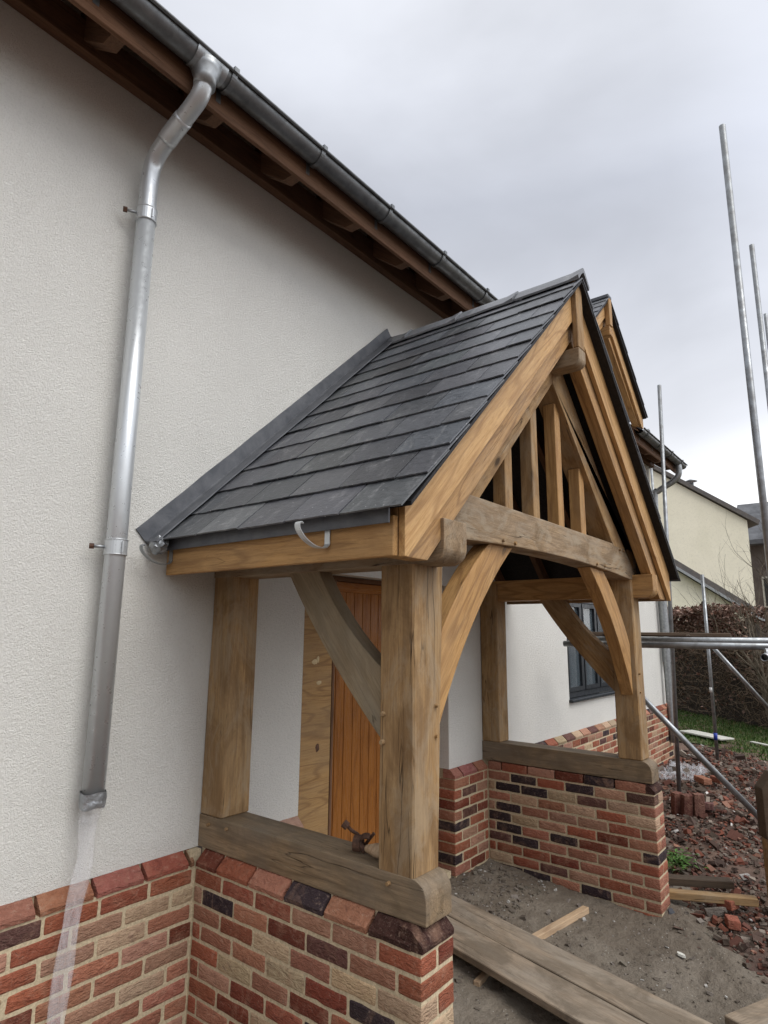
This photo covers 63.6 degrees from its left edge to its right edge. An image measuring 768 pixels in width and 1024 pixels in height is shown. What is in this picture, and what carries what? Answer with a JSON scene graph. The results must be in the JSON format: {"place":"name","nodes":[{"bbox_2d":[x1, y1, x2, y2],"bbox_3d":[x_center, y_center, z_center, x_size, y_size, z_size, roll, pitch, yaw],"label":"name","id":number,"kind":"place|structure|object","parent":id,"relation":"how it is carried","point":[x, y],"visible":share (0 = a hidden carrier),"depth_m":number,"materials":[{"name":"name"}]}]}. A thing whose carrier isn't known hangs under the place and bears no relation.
{"place":"outdoors","nodes":[
{"label":"outdoors","id":0,"kind":"place"},
{"bbox_2d":[156,0,767,507],"label":"sky","id":1,"kind":"structure","parent":0,"point":[534,143],"materials":[{"name":"grey"}]},
{"bbox_2d":[449,858,767,1023],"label":"dirt floor","id":2,"kind":"structure","parent":0,"point":[496,1005],"depth_m":3.67,"materials":[{"name":"soil"}]},
{"bbox_2d":[474,971,488,986],"bbox_3d":[0.551,2.522,3.371,0.036,0.035,0.226,-7,-13,33],"label":"wood offcut","id":3,"kind":"object","parent":2,"relation":"on","point":[480,979],"visible":0.53,"depth_m":3.31,"materials":[{"name":"brown wood"}]},
{"bbox_2d":[533,906,588,938],"bbox_3d":[1.049,2.616,3.883,0.878,0.039,0.047,12,-16,-43],"label":"timber batten","id":4,"kind":"object","parent":2,"relation":"on","point":[549,930],"visible":0.62,"depth_m":3.95,"materials":[{"name":"beige wood"}]},
{"bbox_2d":[446,916,646,1023],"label":"plank","id":5,"kind":"object","parent":4,"relation":"on","point":[564,1000],"visible":0.69,"depth_m":3.13,"materials":[{"name":"brown wood"}]},
{"bbox_2d":[446,894,713,1023],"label":"plank","id":6,"kind":"object","parent":4,"relation":"on","point":[641,1004],"visible":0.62,"depth_m":3.24,"materials":[{"name":"brown wood"}]},
{"bbox_2d":[451,863,765,1023],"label":"gravel crumbs","id":7,"kind":"object","parent":2,"relation":"on","point":[548,911],"visible":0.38,"depth_m":4.08,"materials":[{"name":"gravel"}]},
{"bbox_2d":[668,908,674,913],"bbox_3d":[1.946,2.700,4.188,0.059,0.008,0.089,0,-9,39],"label":"slate chip","id":8,"kind":"object","parent":2,"relation":"on","point":[670,910],"visible":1,"depth_m":4.18,"materials":[{"name":"grey stone"}]},
{"bbox_2d":[676,951,685,957],"bbox_3d":[1.755,2.614,3.659,0.055,0.012,0.031,1,-8,39],"label":"pale stone","id":9,"kind":"object","parent":2,"relation":"on","point":[678,953],"visible":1,"depth_m":3.65,"materials":[{"name":"white stone"}]},
{"bbox_2d":[668,874,734,888],"bbox_3d":[2.172,2.664,4.476,0.640,0.052,0.092,-2,-11,9],"label":"timber length","id":10,"kind":"object","parent":2,"relation":"on","point":[701,881],"visible":0.6,"depth_m":4.43,"materials":[{"name":"brown wood"}]},
{"bbox_2d":[703,907,726,916],"bbox_3d":[2.213,2.672,4.135,0.134,0.053,0.088,-14,-31,11],"label":"loose brick","id":11,"kind":"object","parent":2,"relation":"on","point":[715,911],"visible":0.76,"depth_m":4.10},
{"bbox_2d":[724,997,767,1023],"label":"plank","id":12,"kind":"object","parent":2,"relation":"on","point":[756,1012],"visible":1,"depth_m":2.96,"materials":[{"name":"beige wood"}]},
{"bbox_2d":[649,465,759,605],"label":"neighbour house","id":13,"kind":"structure","parent":0,"point":[698,534],"depth_m":22.98,"materials":[{"name":"beige paint"}]},
{"bbox_2d":[659,715,767,974],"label":"soil","id":14,"kind":"structure","parent":0,"point":[750,869],"depth_m":5.47,"materials":[{"name":"brown soil"}]},
{"bbox_2d":[563,124,767,819],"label":"scaffolding","id":15,"kind":"object","parent":14,"relation":"on","point":[714,644],"visible":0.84,"depth_m":4.88,"materials":[{"name":"silver metal"}]},
{"bbox_2d":[602,634,689,636],"bbox_3d":[2.130,1.005,5.059,0.651,0.016,0.142,-7,-13,34],"label":"scaffold board","id":16,"kind":"object","parent":15,"relation":"on","point":[660,635],"visible":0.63,"depth_m":4.93,"materials":[{"name":"grey wood"}]},
{"bbox_2d":[592,632,730,636],"bbox_3d":[2.533,1.154,5.835,1.304,0.040,0.226,-1,-11,6],"label":"scaffold board","id":17,"kind":"object","parent":15,"relation":"on","point":[693,634],"visible":0.56,"depth_m":5.70,"materials":[{"name":"grey wood"}]},
{"bbox_2d":[671,791,682,814],"bbox_3d":[3.086,3.067,6.526,0.107,0.219,0.069,3,-7,-13],"label":"loose brick","id":18,"kind":"object","parent":14,"relation":"on","point":[675,802],"visible":0.83,"depth_m":6.50,"materials":[{"name":"red brick"}]},
{"bbox_2d":[667,847,708,872],"bbox_3d":[2.344,2.794,4.988,0.421,0.143,0.450,1,-11,-2],"label":"weed patch","id":19,"kind":"object","parent":14,"relation":"on","point":[681,858],"visible":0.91,"depth_m":4.95,"materials":[{"name":"green plant"}]},
{"bbox_2d":[657,744,767,983],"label":"brick rubble","id":20,"kind":"object","parent":14,"relation":"on","point":[741,942],"visible":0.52,"depth_m":5.77,"materials":[{"name":"red brick"}]},
{"bbox_2d":[680,793,692,816],"bbox_3d":[3.152,3.052,6.449,0.107,0.219,0.069,3,-4,-10],"label":"loose brick","id":21,"kind":"object","parent":20,"relation":"on","point":[686,805],"visible":0.9,"depth_m":6.42,"materials":[{"name":"red brick"}]},
{"bbox_2d":[692,793,704,816],"bbox_3d":[3.268,3.041,6.436,0.107,0.219,0.069,0,-7,4],"label":"loose brick","id":22,"kind":"object","parent":20,"relation":"on","point":[698,804],"visible":1,"depth_m":6.41,"materials":[{"name":"red brick"}]},
{"bbox_2d":[694,775,711,784],"bbox_3d":[3.878,3.260,7.539,0.107,0.069,0.219,1,-11,-4],"label":"loose brick","id":23,"kind":"object","parent":20,"relation":"on","point":[703,780],"visible":1,"depth_m":7.46,"materials":[{"name":"brick"}]},
{"bbox_2d":[705,802,713,810],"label":"loose brick","id":24,"kind":"object","parent":20,"relation":"on","point":[709,805],"visible":0.72,"depth_m":6.41,"materials":[{"name":"red brick"}]},
{"bbox_2d":[669,888,758,906],"bbox_3d":[2.234,2.666,4.289,0.631,0.051,0.078,-3,-12,14],"label":"timber length","id":25,"kind":"object","parent":20,"relation":"on","point":[712,897],"visible":0.73,"depth_m":4.26,"materials":[{"name":"brown wood"}]},
{"bbox_2d":[710,775,727,783],"bbox_3d":[4.082,3.264,7.555,0.107,0.069,0.219,1,-13,-3],"label":"loose brick","id":26,"kind":"object","parent":20,"relation":"on","point":[714,778],"visible":0.45,"depth_m":7.54,"materials":[{"name":"red brick"}]},
{"bbox_2d":[716,900,739,911],"bbox_3d":[2.363,2.686,4.258,0.103,0.063,0.113,7,-15,-30],"label":"loose brick","id":27,"kind":"object","parent":20,"relation":"on","point":[729,905],"visible":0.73,"depth_m":4.21,"materials":[{"name":"red brick"}]},
{"bbox_2d":[724,914,740,931],"bbox_3d":[2.239,2.636,3.978,0.078,0.059,0.103,3,-10,16],"label":"loose brick","id":28,"kind":"object","parent":20,"relation":"on","point":[732,922],"visible":1,"depth_m":3.94,"materials":[{"name":"red brick"}]},
{"bbox_2d":[677,514,767,717],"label":"bare shrub","id":29,"kind":"object","parent":14,"relation":"on","point":[756,666],"visible":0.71,"depth_m":11.80,"materials":[{"name":"brown plant"}]},
{"bbox_2d":[754,770,767,896],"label":"timber post","id":30,"kind":"object","parent":14,"relation":"on","point":[761,789],"visible":1,"depth_m":4.26,"materials":[{"name":"brown wood"}]},
{"bbox_2d":[678,710,767,760],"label":"lawn","id":31,"kind":"structure","parent":0,"point":[743,733],"depth_m":11.12,"materials":[{"name":"plant"}]},
{"bbox_2d":[679,730,733,740],"bbox_3d":[5.714,3.957,10.996,0.304,0.033,0.954,4,-11,-16],"label":"pale board","id":32,"kind":"object","parent":31,"relation":"on","point":[703,734],"visible":0.88,"depth_m":10.95,"materials":[{"name":"white wood"}]},
{"bbox_2d":[663,596,767,729],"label":"beech hedge","id":33,"kind":"object","parent":31,"relation":"on","point":[736,699],"visible":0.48,"depth_m":13.66,"materials":[{"name":"brown plant"}]},
{"bbox_2d":[750,741,767,745],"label":"pale strip","id":34,"kind":"object","parent":31,"relation":"on","point":[759,743],"visible":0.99,"depth_m":10.27,"materials":[{"name":"white wood"}]},
{"bbox_2d":[737,502,767,637],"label":"house","id":35,"kind":"structure","parent":0,"point":[755,534],"depth_m":28.49,"materials":[{"name":"grey tile"}]},
{"bbox_2d":[762,577,767,607],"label":"window","id":36,"kind":"structure","parent":35,"relation":"in","point":[765,596],"depth_m":28.10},
{"label":"ground","id":37,"kind":"structure","parent":0,"visible":0},
{"bbox_2d":[0,0,687,1023],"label":"house","id":38,"kind":"structure","parent":37,"relation":"on","point":[210,258],"depth_m":2.97,"materials":[{"name":"paint"}]},
{"bbox_2d":[331,581,381,843],"bbox_3d":[-0.015,1.514,4.373,0.052,1.970,1.200,-8,-14,38],"label":"door","id":39,"kind":"structure","parent":38,"relation":"in","point":[356,746],"depth_m":4.12,"materials":[{"name":"orange wood"}]},
{"bbox_2d":[136,268,680,1023],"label":"oak porch","id":40,"kind":"object","parent":38,"relation":"attached to","point":[496,434],"visible":0.98,"depth_m":2.95,"materials":[{"name":"wood"}]},
{"bbox_2d":[341,820,374,852],"bbox_3d":[-0.107,1.316,2.517,0.134,0.118,0.071,-3,-12,18],"label":"scaffold coupler","id":41,"kind":"object","parent":40,"relation":"on","point":[359,842],"visible":0.95,"depth_m":2.50,"materials":[{"name":"metal"}]},
{"bbox_2d":[364,843,378,858],"bbox_3d":[-0.027,1.331,2.438,0.121,0.058,0.060,-8,-14,38],"label":"pole stub","id":42,"kind":"object","parent":40,"relation":"on","point":[372,849],"visible":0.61,"depth_m":2.43,"materials":[{"name":"wood"}]},
{"bbox_2d":[567,603,614,702],"bbox_3d":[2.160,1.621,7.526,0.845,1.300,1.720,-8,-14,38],"label":"window","id":43,"kind":"structure","parent":38,"relation":"in","point":[585,683],"depth_m":7.24,"materials":[{"name":"grey glass"}]},
{"bbox_2d":[667,559,764,623],"bbox_3d":[10.193,3.087,21.954,5.600,6.400,1.610,-1,-11,7],"label":"lean to","id":44,"kind":"object","parent":37,"relation":"on","point":[689,578],"visible":0.04,"depth_m":21.34,"materials":[{"name":"beige paint"}]}
]}

